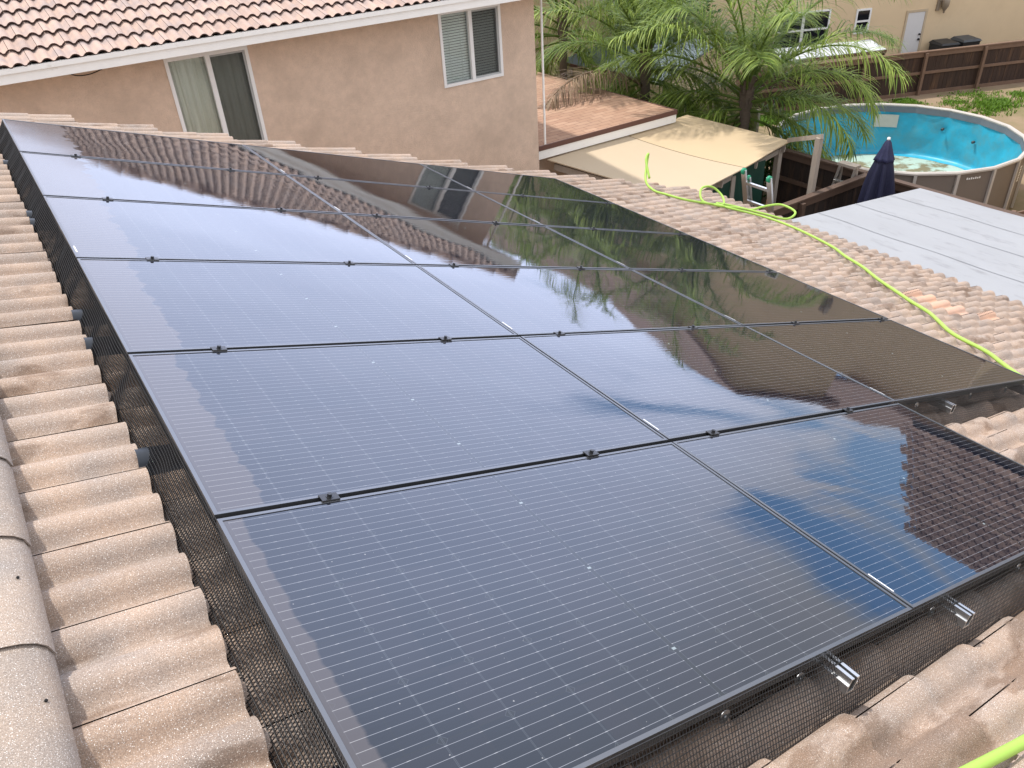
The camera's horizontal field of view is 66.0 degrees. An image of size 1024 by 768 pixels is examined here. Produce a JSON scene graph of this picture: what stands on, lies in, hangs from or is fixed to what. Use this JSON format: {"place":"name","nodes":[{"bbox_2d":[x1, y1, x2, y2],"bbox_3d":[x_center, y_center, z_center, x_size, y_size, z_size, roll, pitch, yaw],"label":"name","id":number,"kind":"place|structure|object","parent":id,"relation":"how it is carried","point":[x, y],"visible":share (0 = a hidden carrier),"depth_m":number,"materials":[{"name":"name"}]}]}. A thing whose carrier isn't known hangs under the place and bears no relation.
{"place":"outdoors","nodes":[
{"label":"outdoors","id":0,"kind":"place"},
{"bbox_2d":[0,0,545,170],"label":"stucco house","id":1,"kind":"structure","parent":0,"point":[437,79],"depth_m":10.96,"materials":[{"name":"beige paint"}]},
{"bbox_2d":[163,45,267,140],"bbox_3d":[-4.023,-3.826,10.733,1.095,1.335,0.220,-23,38,-26],"label":"window","id":2,"kind":"structure","parent":1,"relation":"in","point":[215,91],"depth_m":10.63,"materials":[{"name":"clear glass"}]},
{"bbox_2d":[437,4,503,87],"bbox_3d":[-0.685,-5.362,12.448,1.120,1.095,0.220,-23,38,-26],"label":"window","id":3,"kind":"structure","parent":1,"relation":"in","point":[470,39],"depth_m":12.43,"materials":[{"name":"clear glass"}]},
{"bbox_2d":[705,82,1023,211],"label":"ground","id":4,"kind":"structure","parent":0,"point":[1016,120],"depth_m":24.67,"materials":[{"name":"beige soil"}]},
{"bbox_2d":[0,113,1023,767],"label":"tiled house","id":5,"kind":"structure","parent":4,"relation":"on","point":[114,651],"depth_m":2.17,"materials":[{"name":"beige tile"}]},
{"bbox_2d":[0,120,346,767],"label":"wire skirt","id":6,"kind":"object","parent":5,"relation":"attached to","point":[34,202],"visible":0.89,"depth_m":2.22,"materials":[{"name":"black metal"}]},
{"bbox_2d":[71,154,339,501],"bbox_3d":[-1.707,-0.494,3.749,0.109,0.215,6.310,-23,38,-26],"label":"mounting rail","id":7,"kind":"object","parent":5,"relation":"attached to","point":[329,496],"visible":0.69,"depth_m":2.97,"materials":[{"name":"metal"}]},
{"bbox_2d":[226,167,859,693],"bbox_3d":[-0.886,-0.559,4.336,0.109,0.215,6.352,-23,38,-26],"label":"mounting rail","id":8,"kind":"object","parent":5,"relation":"attached to","point":[846,679],"visible":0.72,"depth_m":2.11,"materials":[{"name":"metal"}]},
{"bbox_2d":[2,119,285,174],"bbox_3d":[-2.736,-1.759,5.913,1.748,0.038,1.030,-5,29,-36],"label":"solar panel","id":9,"kind":"object","parent":8,"relation":"attached to","point":[42,138],"visible":0.77,"depth_m":5.83,"materials":[{"name":"black glass"}]},
{"bbox_2d":[20,152,340,213],"bbox_3d":[-2.146,-1.301,5.174,1.748,0.036,1.030,-5,29,-36],"label":"solar panel","id":10,"kind":"object","parent":8,"relation":"attached to","point":[72,176],"visible":0.82,"depth_m":5.08,"materials":[{"name":"black glass"}]},
{"bbox_2d":[43,196,414,264],"bbox_3d":[-1.556,-0.844,4.436,1.748,0.036,1.030,-5,29,-36],"label":"solar panel","id":11,"kind":"object","parent":8,"relation":"attached to","point":[102,229],"visible":0.85,"depth_m":4.32,"materials":[{"name":"black glass"}]},
{"bbox_2d":[77,258,516,359],"bbox_3d":[-0.966,-0.386,3.698,1.748,0.038,1.030,-5,29,-36],"label":"solar panel","id":12,"kind":"object","parent":8,"relation":"attached to","point":[157,306],"visible":0.8,"depth_m":3.56,"materials":[{"name":"black glass"}]},
{"bbox_2d":[128,337,667,525],"bbox_3d":[-0.376,0.073,2.960,1.748,0.036,1.030,-5,29,-37],"label":"solar panel","id":13,"kind":"object","parent":8,"relation":"attached to","point":[255,430],"visible":0.86,"depth_m":2.79,"materials":[{"name":"black glass"}]},
{"bbox_2d":[216,442,911,767],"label":"solar panel","id":14,"kind":"object","parent":8,"relation":"attached to","point":[587,612],"visible":0.94,"depth_m":2.03,"materials":[{"name":"black glass"}]},
{"bbox_2d":[426,185,853,412],"bbox_3d":[0.463,-0.691,5.362,0.109,0.215,6.310,-23,38,-26],"label":"mounting rail","id":15,"kind":"object","parent":5,"relation":"attached to","point":[847,409],"visible":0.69,"depth_m":4.59,"materials":[{"name":"metal"}]},
{"bbox_2d":[244,145,472,190],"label":"solar panel","id":16,"kind":"object","parent":15,"relation":"attached to","point":[313,164],"visible":0.72,"depth_m":6.88,"materials":[{"name":"black glass"}]},
{"bbox_2d":[287,175,542,225],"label":"solar panel","id":17,"kind":"object","parent":15,"relation":"attached to","point":[364,198],"visible":0.71,"depth_m":6.13,"materials":[{"name":"black glass"}]},
{"bbox_2d":[344,214,628,269],"bbox_3d":[-0.153,-0.969,5.480,1.748,0.036,1.030,-5,29,-37],"label":"solar panel","id":18,"kind":"object","parent":15,"relation":"attached to","point":[416,241],"visible":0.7,"depth_m":5.39,"materials":[{"name":"black glass"}]},
{"bbox_2d":[521,326,894,442],"bbox_3d":[1.028,-0.056,4.002,1.748,0.036,1.030,-5,29,-36],"label":"solar panel","id":19,"kind":"object","parent":15,"relation":"attached to","point":[671,385],"visible":0.79,"depth_m":3.87,"materials":[{"name":"glass"}]},
{"bbox_2d":[314,175,974,627],"bbox_3d":[-0.342,-0.608,4.740,0.109,0.215,6.352,-23,38,-26],"label":"mounting rail","id":20,"kind":"object","parent":5,"relation":"attached to","point":[962,615],"visible":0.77,"depth_m":2.51,"materials":[{"name":"metal"}]},
{"bbox_2d":[418,265,741,336],"bbox_3d":[0.438,-0.512,4.741,1.748,0.036,1.030,-5,29,-37],"label":"solar panel","id":21,"kind":"object","parent":20,"relation":"attached to","point":[523,301],"visible":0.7,"depth_m":4.63,"materials":[{"name":"black glass"}]},
{"bbox_2d":[672,403,1023,615],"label":"solar panel","id":22,"kind":"object","parent":20,"relation":"attached to","point":[912,509],"visible":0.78,"depth_m":3.08,"materials":[{"name":"glass"}]},
{"bbox_2d":[520,194,955,413],"bbox_3d":[0.996,-0.985,6.323,0.109,0.215,5.300,-23,38,-26],"label":"mounting rail","id":23,"kind":"object","parent":5,"relation":"attached to","point":[950,407],"visible":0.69,"depth_m":4.47,"materials":[{"name":"metal"}]},
{"bbox_2d":[477,192,687,234],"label":"solar panel","id":24,"kind":"object","parent":23,"relation":"attached to","point":[543,211],"visible":0.72,"depth_m":7.19,"materials":[{"name":"black glass"}]},
{"bbox_2d":[545,226,776,271],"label":"solar panel","id":25,"kind":"object","parent":23,"relation":"attached to","point":[631,250],"visible":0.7,"depth_m":6.44,"materials":[{"name":"black glass"}]},
{"bbox_2d":[632,269,887,325],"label":"solar panel","id":26,"kind":"object","parent":23,"relation":"attached to","point":[756,298],"visible":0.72,"depth_m":5.69,"materials":[{"name":"black glass"}]},
{"bbox_2d":[897,381,1023,425],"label":"wire skirt","id":27,"kind":"object","parent":23,"relation":"attached to","point":[919,401],"visible":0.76,"depth_m":4.68,"materials":[{"name":"black metal"}]},
{"bbox_2d":[592,556,1023,767],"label":"wire skirt","id":28,"kind":"object","parent":5,"relation":"attached to","point":[725,715],"visible":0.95,"depth_m":2.10,"materials":[{"name":"black metal"}]},
{"bbox_2d":[605,201,1023,394],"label":"mounting rail","id":29,"kind":"object","parent":5,"relation":"attached to","point":[881,318],"visible":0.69,"depth_m":5.16,"materials":[{"name":"metal"}]},
{"bbox_2d":[421,164,614,203],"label":"solar panel","id":30,"kind":"object","parent":29,"relation":"attached to","point":[501,183],"visible":0.72,"depth_m":7.93,"materials":[{"name":"black glass"}]},
{"bbox_2d":[747,320,1023,404],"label":"solar panel","id":31,"kind":"object","parent":29,"relation":"on","point":[895,361],"visible":0.79,"depth_m":4.94,"materials":[{"name":"black glass"}]},
{"bbox_2d":[644,153,1023,767],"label":"garden hose","id":32,"kind":"object","parent":5,"relation":"on","point":[1000,754],"visible":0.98,"depth_m":7.19,"materials":[{"name":"green rubber"}]},
{"bbox_2d":[534,0,666,88],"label":"queen palm","id":33,"kind":"object","parent":4,"relation":"on","point":[563,63],"visible":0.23,"depth_m":22.12,"materials":[{"name":"green plant"}]},
{"bbox_2d":[558,34,712,93],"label":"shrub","id":34,"kind":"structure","parent":4,"relation":"on","point":[575,60],"depth_m":24.26,"materials":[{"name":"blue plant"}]},
{"bbox_2d":[536,59,760,131],"bbox_3d":[2.950,-7.972,22.890,0.157,1.806,10.160,-25,39,-29],"label":"board fence","id":35,"kind":"object","parent":4,"relation":"on","point":[756,128],"visible":0.07,"depth_m":21.99,"materials":[{"name":"brown wood"}]},
{"bbox_2d":[601,0,723,66],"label":"tree","id":36,"kind":"object","parent":4,"relation":"on","point":[708,1],"visible":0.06,"depth_m":24.69,"materials":[{"name":"green plant"}]},
{"bbox_2d":[572,0,913,174],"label":"queen palm","id":37,"kind":"object","parent":4,"relation":"on","point":[745,92],"visible":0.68,"depth_m":16.34,"materials":[{"name":"green plant"}]},
{"bbox_2d":[741,168,773,212],"bbox_3d":[3.937,-1.873,12.399,0.896,3.180,0.555,-23,38,-26],"label":"extension ladder","id":38,"kind":"object","parent":4,"relation":"on","point":[747,185],"visible":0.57,"depth_m":11.55,"materials":[{"name":"metal"}]},
{"bbox_2d":[761,157,773,199],"bbox_3d":[5.948,-5.062,18.624,1.225,1.423,1.041,-23,38,-26],"label":"shrub","id":39,"kind":"object","parent":4,"relation":"on","point":[767,170],"visible":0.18,"depth_m":18.40,"materials":[{"name":"green plant"}]},
{"bbox_2d":[534,0,1023,89],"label":"tan house","id":40,"kind":"structure","parent":4,"relation":"on","point":[918,25],"depth_m":27.69,"materials":[{"name":"paint"}]},
{"bbox_2d":[773,9,831,48],"bbox_3d":[9.975,-12.168,27.121,2.020,1.200,0.040,-9,34,-9],"label":"window","id":41,"kind":"structure","parent":40,"relation":"in","point":[825,22],"depth_m":27.13,"materials":[{"name":"white"}]},
{"bbox_2d":[853,8,871,33],"bbox_3d":[12.188,-12.622,27.405,0.570,0.800,0.040,-9,34,-9],"label":"window","id":42,"kind":"structure","parent":40,"relation":"in","point":[863,16],"depth_m":27.35,"materials":[{"name":"white plastic"}]},
{"bbox_2d":[901,11,925,52],"bbox_3d":[14.282,-12.287,28.161,0.670,1.840,0.060,-9,34,-9],"label":"door","id":43,"kind":"structure","parent":40,"relation":"in","point":[915,20],"depth_m":28.02,"materials":[{"name":"white paint"}]},
{"bbox_2d":[777,39,886,64],"bbox_3d":[10.104,-10.054,25.542,3.981,1.540,1.463,-10,34,-9],"label":"lean to roof","id":44,"kind":"object","parent":4,"relation":"on","point":[870,45],"visible":0.33,"depth_m":24.88,"materials":[{"name":"white metal"}]},
{"bbox_2d":[857,137,894,202],"bbox_3d":[6.568,-3.115,14.411,0.745,2.810,0.733,-23,38,-26],"label":"patio umbrella","id":45,"kind":"object","parent":4,"relation":"on","point":[879,181],"visible":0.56,"depth_m":13.86,"materials":[{"name":"blue fabric"}]},
{"bbox_2d":[735,40,1023,113],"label":"board fence","id":46,"kind":"object","parent":4,"relation":"on","point":[963,67],"visible":0.66,"depth_m":25.36,"materials":[{"name":"brown wood"}]},
{"bbox_2d":[770,103,1023,209],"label":"above ground pool","id":47,"kind":"structure","parent":4,"relation":"on","point":[974,157],"depth_m":19.68,"materials":[{"name":"blue plastic"}]},
{"bbox_2d":[772,148,1023,216],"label":"board fence","id":48,"kind":"object","parent":4,"relation":"on","point":[794,175],"visible":0.17,"depth_m":16.13,"materials":[{"name":"brown wood"}]},
{"bbox_2d":[929,38,959,49],"bbox_3d":[15.386,-11.807,28.202,0.740,0.920,0.740,-9,34,-9],"label":"wheelie bin","id":49,"kind":"object","parent":4,"relation":"on","point":[941,43],"visible":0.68,"depth_m":27.87,"materials":[{"name":"black plastic"}]},
{"bbox_2d":[950,35,981,46],"bbox_3d":[16.214,-11.962,28.318,0.740,0.960,0.740,-9,34,-9],"label":"wheelie bin","id":50,"kind":"object","parent":4,"relation":"on","point":[966,40],"visible":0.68,"depth_m":27.92,"materials":[{"name":"black plastic"}]},
{"bbox_2d":[961,92,1023,116],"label":"weed clump","id":51,"kind":"object","parent":4,"relation":"on","point":[993,103],"visible":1,"depth_m":24.18,"materials":[{"name":"green plant"}]},
{"bbox_2d":[759,87,1023,126],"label":"grass","id":52,"kind":"structure","parent":0,"point":[907,100],"depth_m":24.84,"materials":[{"name":"green plant"}]},
{"bbox_2d":[791,188,1023,305],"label":"flat patio roof","id":53,"kind":"structure","parent":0,"point":[973,244],"depth_m":10.80,"materials":[{"name":"white metal"}]},
{"label":"gravel yard","id":54,"kind":"structure","parent":0,"visible":0},
{"bbox_2d":[536,72,677,174],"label":"shingle wing","id":55,"kind":"structure","parent":54,"relation":"on","point":[596,119],"depth_m":15.67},
{"bbox_2d":[534,0,771,124],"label":"queen palm","id":56,"kind":"object","parent":54,"relation":"on","point":[632,16],"visible":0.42,"depth_m":17.48,"materials":[{"name":"green plant"}]},
{"bbox_2d":[547,115,789,203],"bbox_3d":[3.090,-3.481,15.540,2.792,2.530,3.950,26,44,37],"label":"patio cover","id":57,"kind":"object","parent":54,"relation":"on","point":[693,152],"visible":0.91,"depth_m":14.82,"materials":[{"name":"beige fabric"}]},
{"bbox_2d":[712,160,765,209],"bbox_3d":[4.082,-2.954,14.952,1.959,2.154,0.103,-27,40,-31],"label":"tarp","id":58,"kind":"object","parent":57,"relation":"hanging from","point":[757,175],"visible":0.13,"depth_m":14.79,"materials":[{"name":"green fabric"}]},
{"bbox_2d":[787,134,823,193],"bbox_3d":[5.418,-3.560,15.136,0.136,2.863,1.428,-6,34,-3],"label":"timber arbor","id":59,"kind":"object","parent":54,"relation":"on","point":[816,156],"visible":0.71,"depth_m":14.14,"materials":[{"name":"beige wood"}]},
{"bbox_2d":[767,173,866,218],"bbox_3d":[5.233,-2.554,14.598,3.945,1.814,0.190,-23,38,-26],"label":"board fence","id":60,"kind":"object","parent":54,"relation":"on","point":[841,194],"visible":0.21,"depth_m":14.54,"materials":[{"name":"brown wood"}]},
{"bbox_2d":[832,160,860,184],"bbox_3d":[6.293,-3.302,15.458,0.754,1.997,0.470,-23,38,-26],"label":"step ladder","id":61,"kind":"object","parent":54,"relation":"on","point":[842,164],"visible":0.28,"depth_m":15.04,"materials":[{"name":"metal"}]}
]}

